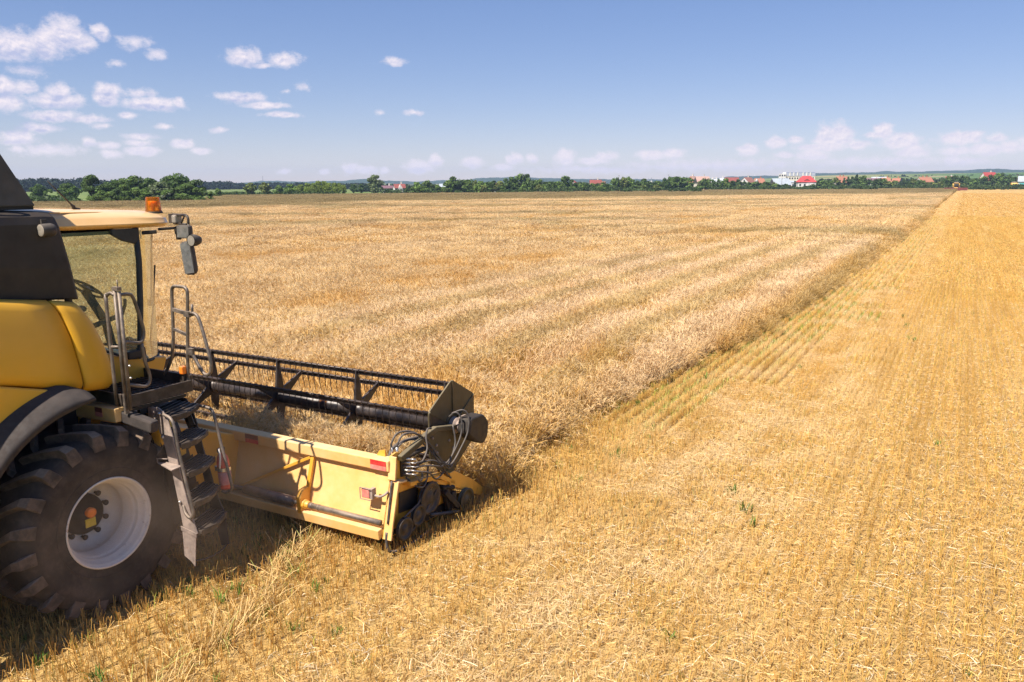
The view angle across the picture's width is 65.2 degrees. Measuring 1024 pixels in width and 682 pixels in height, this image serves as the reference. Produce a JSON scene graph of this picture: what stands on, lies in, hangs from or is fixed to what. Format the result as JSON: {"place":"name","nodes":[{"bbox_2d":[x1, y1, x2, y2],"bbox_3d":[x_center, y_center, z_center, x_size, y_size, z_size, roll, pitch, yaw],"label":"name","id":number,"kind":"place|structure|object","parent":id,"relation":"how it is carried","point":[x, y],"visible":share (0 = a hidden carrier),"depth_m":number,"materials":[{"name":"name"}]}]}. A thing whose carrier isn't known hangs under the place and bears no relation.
{"place":"outdoors","nodes":[
{"label":"outdoors","id":0,"kind":"place"},
{"bbox_2d":[169,401,444,489],"bbox_3d":[-3.667,1.386,11.229,6.057,1.705,4.264,0,11,0],"label":"cut barley","id":1,"kind":"object","parent":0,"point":[361,438],"visible":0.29,"depth_m":10.06,"materials":[{"name":"beige plant"}]},
{"bbox_2d":[0,189,1023,681],"bbox_3d":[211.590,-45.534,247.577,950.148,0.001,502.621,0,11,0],"label":"stubble field ground","id":2,"kind":"structure","parent":0,"point":[690,611],"depth_m":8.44,"materials":[{"name":"yellow plant"}]},
{"bbox_2d":[98,191,114,200],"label":"bush","id":3,"kind":"object","parent":2,"relation":"on","point":[107,194],"visible":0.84,"depth_m":180.02,"materials":[{"name":"green plant"}]},
{"bbox_2d":[131,189,154,200],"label":"bush","id":4,"kind":"object","parent":2,"relation":"on","point":[143,192],"visible":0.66,"depth_m":179.57,"materials":[{"name":"green plant"}]},
{"bbox_2d":[156,191,167,200],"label":"bush","id":5,"kind":"object","parent":2,"relation":"on","point":[162,193],"visible":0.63,"depth_m":179.69,"materials":[{"name":"green plant"}]},
{"bbox_2d":[163,187,190,200],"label":"bush","id":6,"kind":"object","parent":2,"relation":"on","point":[174,197],"visible":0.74,"depth_m":180.99,"materials":[{"name":"green plant"}]},
{"bbox_2d":[176,184,197,199],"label":"broadleaf tree","id":7,"kind":"object","parent":2,"relation":"on","point":[187,187],"visible":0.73,"depth_m":182.54,"materials":[{"name":"green plant"}]},
{"bbox_2d":[189,187,205,199],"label":"bush","id":8,"kind":"object","parent":2,"relation":"on","point":[198,190],"visible":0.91,"depth_m":181.78,"materials":[{"name":"green plant"}]},
{"bbox_2d":[125,518,353,681],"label":"straw trail","id":9,"kind":"object","parent":2,"relation":"on","point":[249,601],"visible":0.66,"depth_m":7.60,"materials":[{"name":"yellow plant"}]},
{"bbox_2d":[0,154,487,619],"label":"combine harvester","id":10,"kind":"object","parent":2,"relation":"on","point":[109,481],"visible":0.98,"depth_m":8.10,"materials":[{"name":"yellow metal"}]},
{"bbox_2d":[215,446,231,489],"bbox_3d":[-3.084,1.354,8.563,0.148,0.474,0.169,-9,14,-39],"label":"fire extinguisher","id":11,"kind":"object","parent":10,"relation":"attached to","point":[223,478],"visible":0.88,"depth_m":8.53,"materials":[{"name":"red paint"}]},
{"bbox_2d":[32,187,957,471],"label":"barley crop","id":12,"kind":"object","parent":2,"relation":"on","point":[474,293],"visible":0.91,"depth_m":30.24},
{"bbox_2d":[19,268,1012,681],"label":"weeds","id":13,"kind":"object","parent":2,"relation":"on","point":[221,596],"visible":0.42,"depth_m":8.18,"materials":[{"name":"plant"}]},
{"bbox_2d":[29,184,1023,201],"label":"undergrowth","id":14,"kind":"object","parent":2,"relation":"on","point":[652,189],"visible":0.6,"depth_m":344.82,"materials":[{"name":"green plant"}]},
{"bbox_2d":[944,182,967,190],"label":"combine harvester","id":15,"kind":"object","parent":2,"relation":"on","point":[956,185],"visible":0.84,"depth_m":363.31,"materials":[{"name":"yellow metal"}]},
{"bbox_2d":[0,0,1023,182],"label":"sky","id":16,"kind":"structure","parent":0,"point":[238,91],"materials":[{"name":"blue"}]},
{"bbox_2d":[26,169,1023,200],"bbox_3d":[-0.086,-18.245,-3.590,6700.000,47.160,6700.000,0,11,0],"label":"ground","id":17,"kind":"structure","parent":0,"point":[976,173],"depth_m":2407.71,"materials":[{"name":"green plant"}]},
{"bbox_2d":[28,183,47,195],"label":"broadleaf tree","id":18,"kind":"object","parent":17,"relation":"on","point":[39,189],"visible":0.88,"depth_m":235.74,"materials":[{"name":"green plant"}]},
{"bbox_2d":[43,189,54,197],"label":"bush","id":19,"kind":"object","parent":17,"relation":"on","point":[46,192],"visible":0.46,"depth_m":212.14,"materials":[{"name":"green plant"}]},
{"bbox_2d":[56,183,82,196],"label":"broadleaf tree","id":20,"kind":"object","parent":17,"relation":"on","point":[71,189],"visible":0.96,"depth_m":222.01,"materials":[{"name":"green plant"}]},
{"bbox_2d":[80,174,103,200],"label":"broadleaf tree","id":21,"kind":"object","parent":17,"relation":"on","point":[87,182],"visible":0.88,"depth_m":183.07,"materials":[{"name":"green plant"}]},
{"bbox_2d":[86,190,105,200],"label":"bush","id":22,"kind":"object","parent":17,"relation":"on","point":[96,195],"visible":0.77,"depth_m":181.78,"materials":[{"name":"green plant"}]},
{"bbox_2d":[101,182,111,196],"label":"broadleaf tree","id":23,"kind":"object","parent":17,"relation":"on","point":[105,186],"visible":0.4,"depth_m":187.28,"materials":[{"name":"green plant"}]},
{"bbox_2d":[107,179,118,193],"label":"broadleaf tree","id":24,"kind":"object","parent":17,"relation":"on","point":[113,185],"visible":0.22,"depth_m":188.58,"materials":[{"name":"green plant"}]},
{"bbox_2d":[106,188,125,200],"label":"broadleaf tree","id":25,"kind":"object","parent":17,"relation":"on","point":[117,194],"visible":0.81,"depth_m":181.04,"materials":[{"name":"green plant"}]},
{"bbox_2d":[114,178,127,188],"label":"broadleaf tree","id":26,"kind":"object","parent":17,"relation":"on","point":[120,181],"visible":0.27,"depth_m":188.02,"materials":[{"name":"green plant"}]},
{"bbox_2d":[117,184,140,200],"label":"bush","id":27,"kind":"object","parent":17,"relation":"on","point":[124,187],"visible":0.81,"depth_m":181.81,"materials":[{"name":"green plant"}]},
{"bbox_2d":[121,175,147,195],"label":"broadleaf tree","id":28,"kind":"object","parent":17,"relation":"on","point":[134,181],"visible":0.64,"depth_m":186.55,"materials":[{"name":"green plant"}]},
{"bbox_2d":[141,177,156,188],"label":"broadleaf tree","id":29,"kind":"object","parent":17,"relation":"on","point":[149,181],"visible":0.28,"depth_m":189.78,"materials":[{"name":"green plant"}]},
{"bbox_2d":[148,182,173,200],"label":"willow","id":30,"kind":"object","parent":17,"relation":"on","point":[158,186],"visible":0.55,"depth_m":182.46,"materials":[{"name":"green plant"}]},
{"bbox_2d":[160,175,174,194],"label":"broadleaf tree","id":31,"kind":"object","parent":17,"relation":"on","point":[167,178],"visible":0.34,"depth_m":188.38,"materials":[{"name":"green plant"}]},
{"bbox_2d":[167,173,189,194],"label":"broadleaf tree","id":32,"kind":"object","parent":17,"relation":"on","point":[177,181],"visible":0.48,"depth_m":185.80,"materials":[{"name":"green plant"}]},
{"bbox_2d":[17,177,366,191],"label":"forest","id":33,"kind":"object","parent":17,"relation":"on","point":[26,184],"visible":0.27,"depth_m":587.10,"materials":[{"name":"green plant"}]},
{"bbox_2d":[189,179,207,194],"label":"broadleaf tree","id":34,"kind":"object","parent":17,"relation":"on","point":[195,183],"visible":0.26,"depth_m":186.07,"materials":[{"name":"green plant"}]},
{"bbox_2d":[214,188,221,195],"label":"broadleaf tree","id":35,"kind":"object","parent":17,"relation":"on","point":[218,192],"visible":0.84,"depth_m":245.79,"materials":[{"name":"green plant"}]},
{"bbox_2d":[243,182,257,193],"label":"broadleaf tree","id":36,"kind":"object","parent":17,"relation":"on","point":[250,188],"visible":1,"depth_m":297.75,"materials":[{"name":"green plant"}]},
{"bbox_2d":[258,182,271,192],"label":"broadleaf tree","id":37,"kind":"object","parent":17,"relation":"on","point":[264,187],"visible":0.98,"depth_m":301.21,"materials":[{"name":"green plant"}]},
{"bbox_2d":[272,185,283,193],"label":"broadleaf tree","id":38,"kind":"object","parent":17,"relation":"on","point":[279,189],"visible":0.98,"depth_m":301.58,"materials":[{"name":"green plant"}]},
{"bbox_2d":[284,184,295,193],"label":"broadleaf tree","id":39,"kind":"object","parent":17,"relation":"on","point":[289,188],"visible":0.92,"depth_m":303.08,"materials":[{"name":"green plant"}]},
{"bbox_2d":[293,184,309,193],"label":"willow","id":40,"kind":"object","parent":17,"relation":"on","point":[299,188],"visible":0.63,"depth_m":304.42,"materials":[{"name":"green plant"}]},
{"bbox_2d":[303,182,318,193],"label":"willow","id":41,"kind":"object","parent":17,"relation":"on","point":[310,187],"visible":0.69,"depth_m":308.34,"materials":[{"name":"green plant"}]},
{"bbox_2d":[315,181,326,193],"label":"willow","id":42,"kind":"object","parent":17,"relation":"on","point":[320,187],"visible":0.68,"depth_m":310.14,"materials":[{"name":"green plant"}]},
{"bbox_2d":[324,182,338,192],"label":"willow","id":43,"kind":"object","parent":17,"relation":"on","point":[328,187],"visible":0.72,"depth_m":309.22,"materials":[{"name":"green plant"}]},
{"bbox_2d":[333,183,346,193],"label":"willow","id":44,"kind":"object","parent":17,"relation":"on","point":[342,187],"visible":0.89,"depth_m":310.26,"materials":[{"name":"green plant"}]},
{"bbox_2d":[349,184,357,192],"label":"broadleaf tree","id":45,"kind":"object","parent":17,"relation":"on","point":[353,187],"visible":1,"depth_m":371.07,"materials":[{"name":"green plant"}]},
{"bbox_2d":[367,174,384,192],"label":"willow","id":46,"kind":"object","parent":17,"relation":"on","point":[373,181],"visible":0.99,"depth_m":323.46,"materials":[{"name":"green plant"}]},
{"bbox_2d":[381,183,392,192],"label":"white house","id":47,"kind":"structure","parent":17,"relation":"on","point":[388,187],"depth_m":357.92,"materials":[{"name":"tile"}]},
{"bbox_2d":[393,182,405,192],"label":"white house","id":48,"kind":"structure","parent":17,"relation":"on","point":[400,186],"depth_m":344.07,"materials":[{"name":"red tile"}]},
{"bbox_2d":[412,182,421,192],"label":"broadleaf tree","id":49,"kind":"object","parent":17,"relation":"on","point":[415,185],"visible":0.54,"depth_m":317.00,"materials":[{"name":"green plant"}]},
{"bbox_2d":[415,186,424,192],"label":"broadleaf tree","id":50,"kind":"object","parent":17,"relation":"on","point":[420,189],"visible":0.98,"depth_m":311.53,"materials":[{"name":"green plant"}]},
{"bbox_2d":[422,180,433,191],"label":"broadleaf tree","id":51,"kind":"object","parent":17,"relation":"on","point":[428,186],"visible":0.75,"depth_m":317.47,"materials":[{"name":"green plant"}]},
{"bbox_2d":[433,185,441,192],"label":"broadleaf tree","id":52,"kind":"object","parent":17,"relation":"on","point":[437,188],"visible":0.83,"depth_m":317.94,"materials":[{"name":"green plant"}]},
{"bbox_2d":[441,180,453,191],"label":"broadleaf tree","id":53,"kind":"object","parent":17,"relation":"on","point":[448,184],"visible":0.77,"depth_m":318.14,"materials":[{"name":"green plant"}]},
{"bbox_2d":[448,176,459,192],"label":"broadleaf tree","id":54,"kind":"object","parent":17,"relation":"on","point":[454,181],"visible":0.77,"depth_m":320.78,"materials":[{"name":"green plant"}]},
{"bbox_2d":[455,179,465,191],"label":"broadleaf tree","id":55,"kind":"object","parent":17,"relation":"on","point":[459,186],"visible":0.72,"depth_m":323.13,"materials":[{"name":"green plant"}]},
{"bbox_2d":[461,179,473,191],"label":"broadleaf tree","id":56,"kind":"object","parent":17,"relation":"on","point":[468,186],"visible":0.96,"depth_m":319.24,"materials":[{"name":"green plant"}]},
{"bbox_2d":[473,184,480,191],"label":"broadleaf tree","id":57,"kind":"object","parent":17,"relation":"on","point":[477,188],"visible":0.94,"depth_m":316.79,"materials":[{"name":"green plant"}]},
{"bbox_2d":[483,181,492,191],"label":"broadleaf tree","id":58,"kind":"object","parent":17,"relation":"on","point":[488,185],"visible":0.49,"depth_m":326.51,"materials":[{"name":"green plant"}]},
{"bbox_2d":[493,181,507,190],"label":"broadleaf tree","id":59,"kind":"object","parent":17,"relation":"on","point":[499,183],"visible":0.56,"depth_m":327.94,"materials":[{"name":"green plant"}]},
{"bbox_2d":[503,178,512,189],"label":"broadleaf tree","id":60,"kind":"object","parent":17,"relation":"on","point":[506,183],"visible":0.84,"depth_m":327.84,"materials":[{"name":"green plant"}]},
{"bbox_2d":[509,177,518,188],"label":"broadleaf tree","id":61,"kind":"object","parent":17,"relation":"on","point":[513,181],"visible":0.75,"depth_m":335.17,"materials":[{"name":"green plant"}]},
{"bbox_2d":[514,173,526,187],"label":"broadleaf tree","id":62,"kind":"object","parent":17,"relation":"on","point":[519,177],"visible":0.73,"depth_m":337.44,"materials":[{"name":"green plant"}]},
{"bbox_2d":[517,186,526,191],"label":"bush","id":63,"kind":"object","parent":17,"relation":"on","point":[520,189],"visible":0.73,"depth_m":324.66,"materials":[{"name":"green plant"}]},
{"bbox_2d":[522,174,531,189],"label":"broadleaf tree","id":64,"kind":"object","parent":17,"relation":"on","point":[527,180],"visible":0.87,"depth_m":337.44,"materials":[{"name":"green plant"}]},
{"bbox_2d":[528,179,538,190],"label":"broadleaf tree","id":65,"kind":"object","parent":17,"relation":"on","point":[534,183],"visible":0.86,"depth_m":334.89,"materials":[{"name":"green plant"}]},
{"bbox_2d":[548,181,557,188],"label":"broadleaf tree","id":66,"kind":"object","parent":17,"relation":"on","point":[552,184],"visible":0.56,"depth_m":347.70,"materials":[{"name":"green plant"}]},
{"bbox_2d":[559,176,570,187],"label":"broadleaf tree","id":67,"kind":"object","parent":17,"relation":"on","point":[564,179],"visible":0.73,"depth_m":346.32,"materials":[{"name":"green plant"}]},
{"bbox_2d":[589,178,601,184],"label":"dark red roofed house","id":68,"kind":"structure","parent":17,"relation":"on","point":[595,181],"depth_m":381.28,"materials":[{"name":"tile"}]},
{"bbox_2d":[609,178,617,186],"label":"broadleaf tree","id":69,"kind":"object","parent":17,"relation":"on","point":[613,181],"visible":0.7,"depth_m":365.97,"materials":[{"name":"green plant"}]},
{"bbox_2d":[618,177,627,188],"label":"broadleaf tree","id":70,"kind":"object","parent":17,"relation":"on","point":[624,181],"visible":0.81,"depth_m":370.31,"materials":[{"name":"green plant"}]},
{"bbox_2d":[624,176,632,186],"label":"broadleaf tree","id":71,"kind":"object","parent":17,"relation":"on","point":[630,180],"visible":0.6,"depth_m":373.68,"materials":[{"name":"green plant"}]},
{"bbox_2d":[641,178,649,185],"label":"broadleaf tree","id":72,"kind":"object","parent":17,"relation":"on","point":[645,182],"visible":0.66,"depth_m":381.07,"materials":[{"name":"green plant"}]},
{"bbox_2d":[660,178,670,188],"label":"broadleaf tree","id":73,"kind":"object","parent":17,"relation":"on","point":[666,183],"visible":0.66,"depth_m":391.27,"materials":[{"name":"green plant"}]},
{"bbox_2d":[665,176,674,188],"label":"broadleaf tree","id":74,"kind":"object","parent":17,"relation":"on","point":[671,179],"visible":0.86,"depth_m":392.66,"materials":[{"name":"green plant"}]},
{"bbox_2d":[673,176,687,188],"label":"broadleaf tree","id":75,"kind":"object","parent":17,"relation":"on","point":[680,182],"visible":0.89,"depth_m":396.86,"materials":[{"name":"green plant"}]},
{"bbox_2d":[350,173,1022,191],"bbox_3d":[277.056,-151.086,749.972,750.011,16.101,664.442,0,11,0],"label":"village greenery","id":76,"kind":"object","parent":17,"relation":"on","point":[367,188],"visible":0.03,"depth_m":571.47,"materials":[{"name":"green plant"}]},
{"bbox_2d":[682,177,694,187],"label":"broadleaf tree","id":77,"kind":"object","parent":17,"relation":"on","point":[689,180],"visible":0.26,"depth_m":403.12,"materials":[{"name":"green plant"}]},
{"bbox_2d":[693,174,709,189],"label":"pink roofed house","id":78,"kind":"structure","parent":17,"relation":"on","point":[697,179],"depth_m":416.31,"materials":[{"name":"tile"}]},
{"bbox_2d":[697,180,706,189],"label":"broadleaf tree","id":79,"kind":"object","parent":17,"relation":"on","point":[701,183],"visible":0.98,"depth_m":402.13,"materials":[{"name":"green plant"}]},
{"bbox_2d":[703,178,710,188],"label":"broadleaf tree","id":80,"kind":"object","parent":17,"relation":"on","point":[707,181],"visible":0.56,"depth_m":409.41,"materials":[{"name":"green plant"}]},
{"bbox_2d":[715,179,723,189],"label":"broadleaf tree","id":81,"kind":"object","parent":17,"relation":"on","point":[718,183],"visible":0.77,"depth_m":403.20,"materials":[{"name":"green plant"}]},
{"bbox_2d":[721,178,730,188],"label":"broadleaf tree","id":82,"kind":"object","parent":17,"relation":"on","point":[726,184],"visible":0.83,"depth_m":405.86,"materials":[{"name":"green plant"}]},
{"bbox_2d":[740,175,754,182],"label":"white gabled house","id":83,"kind":"structure","parent":17,"relation":"on","point":[748,179],"depth_m":436.59,"materials":[{"name":"brown tile"}]},
{"bbox_2d":[770,178,791,186],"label":"grey roofed barn","id":84,"kind":"structure","parent":17,"relation":"on","point":[780,181],"depth_m":430.15,"materials":[{"name":"metal"}]},
{"bbox_2d":[779,172,814,180],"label":"apartment block","id":85,"kind":"structure","parent":17,"relation":"on","point":[793,176],"depth_m":567.97,"materials":[{"name":"stone"}]},
{"bbox_2d":[796,174,816,186],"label":"red roofed villa","id":86,"kind":"object","parent":17,"relation":"on","point":[802,181],"visible":0.72,"depth_m":435.23,"materials":[{"name":"tile"}]},
{"bbox_2d":[822,180,834,185],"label":"broadleaf tree","id":87,"kind":"object","parent":17,"relation":"on","point":[829,182],"visible":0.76,"depth_m":430.12,"materials":[{"name":"green plant"}]},
{"bbox_2d":[834,175,846,184],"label":"orange roofed house","id":88,"kind":"structure","parent":17,"relation":"on","point":[839,177],"depth_m":465.30,"materials":[{"name":"tile"}]},
{"bbox_2d":[848,174,858,185],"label":"conifer","id":89,"kind":"object","parent":17,"relation":"on","point":[854,180],"visible":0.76,"depth_m":440.07,"materials":[{"name":"green plant"}]},
{"bbox_2d":[857,175,867,185],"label":"broadleaf tree","id":90,"kind":"object","parent":17,"relation":"on","point":[860,180],"visible":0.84,"depth_m":437.11,"materials":[{"name":"green plant"}]},
{"bbox_2d":[870,179,878,185],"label":"broadleaf tree","id":91,"kind":"object","parent":17,"relation":"on","point":[873,182],"visible":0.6,"depth_m":449.44,"materials":[{"name":"green plant"}]},
{"bbox_2d":[877,178,887,184],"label":"broadleaf tree","id":92,"kind":"object","parent":17,"relation":"on","point":[881,181],"visible":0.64,"depth_m":447.23,"materials":[{"name":"green plant"}]},
{"bbox_2d":[949,175,959,183],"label":"broadleaf tree","id":93,"kind":"object","parent":17,"relation":"on","point":[952,179],"visible":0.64,"depth_m":468.16,"materials":[{"name":"green plant"}]},
{"bbox_2d":[956,176,967,183],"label":"broadleaf tree","id":94,"kind":"object","parent":17,"relation":"on","point":[962,179],"visible":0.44,"depth_m":471.17,"materials":[{"name":"green plant"}]},
{"bbox_2d":[975,178,985,184],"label":"broadleaf tree","id":95,"kind":"object","parent":17,"relation":"on","point":[980,181],"visible":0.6,"depth_m":482.57,"materials":[{"name":"green plant"}]},
{"bbox_2d":[983,174,996,184],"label":"broadleaf tree","id":96,"kind":"object","parent":17,"relation":"on","point":[990,179],"visible":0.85,"depth_m":481.82,"materials":[{"name":"green plant"}]},
{"bbox_2d":[992,173,1003,183],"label":"broadleaf tree","id":97,"kind":"object","parent":17,"relation":"on","point":[999,177],"visible":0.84,"depth_m":479.76,"materials":[{"name":"green plant"}]},
{"bbox_2d":[998,173,1009,184],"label":"broadleaf tree","id":98,"kind":"object","parent":17,"relation":"on","point":[1006,179],"visible":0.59,"depth_m":483.24,"materials":[{"name":"green plant"}]},
{"bbox_2d":[1005,174,1014,184],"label":"broadleaf tree","id":99,"kind":"object","parent":17,"relation":"on","point":[1011,179],"visible":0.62,"depth_m":485.83,"materials":[{"name":"green plant"}]},
{"bbox_2d":[1018,176,1023,183],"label":"grey roofed shed","id":100,"kind":"structure","parent":17,"relation":"on","point":[1020,179],"depth_m":484.14,"materials":[{"name":"white"}]},
{"bbox_2d":[454,207,938,495],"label":"fallen barley","id":101,"kind":"object","parent":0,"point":[724,336],"visible":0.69,"depth_m":15.44,"materials":[{"name":"beige plant"}]},
{"bbox_2d":[754,177,764,185],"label":"orange roofed house","id":102,"kind":"structure","parent":0,"point":[760,180],"depth_m":444.54,"materials":[{"name":"tile"}]},
{"bbox_2d":[916,176,933,182],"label":"orange roofed house","id":103,"kind":"structure","parent":0,"point":[927,179],"depth_m":483.01,"materials":[{"name":"tile"}]},
{"bbox_2d":[980,171,995,177],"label":"red roofed house","id":104,"kind":"structure","parent":0,"point":[987,174],"depth_m":491.61,"materials":[{"name":"tile"}]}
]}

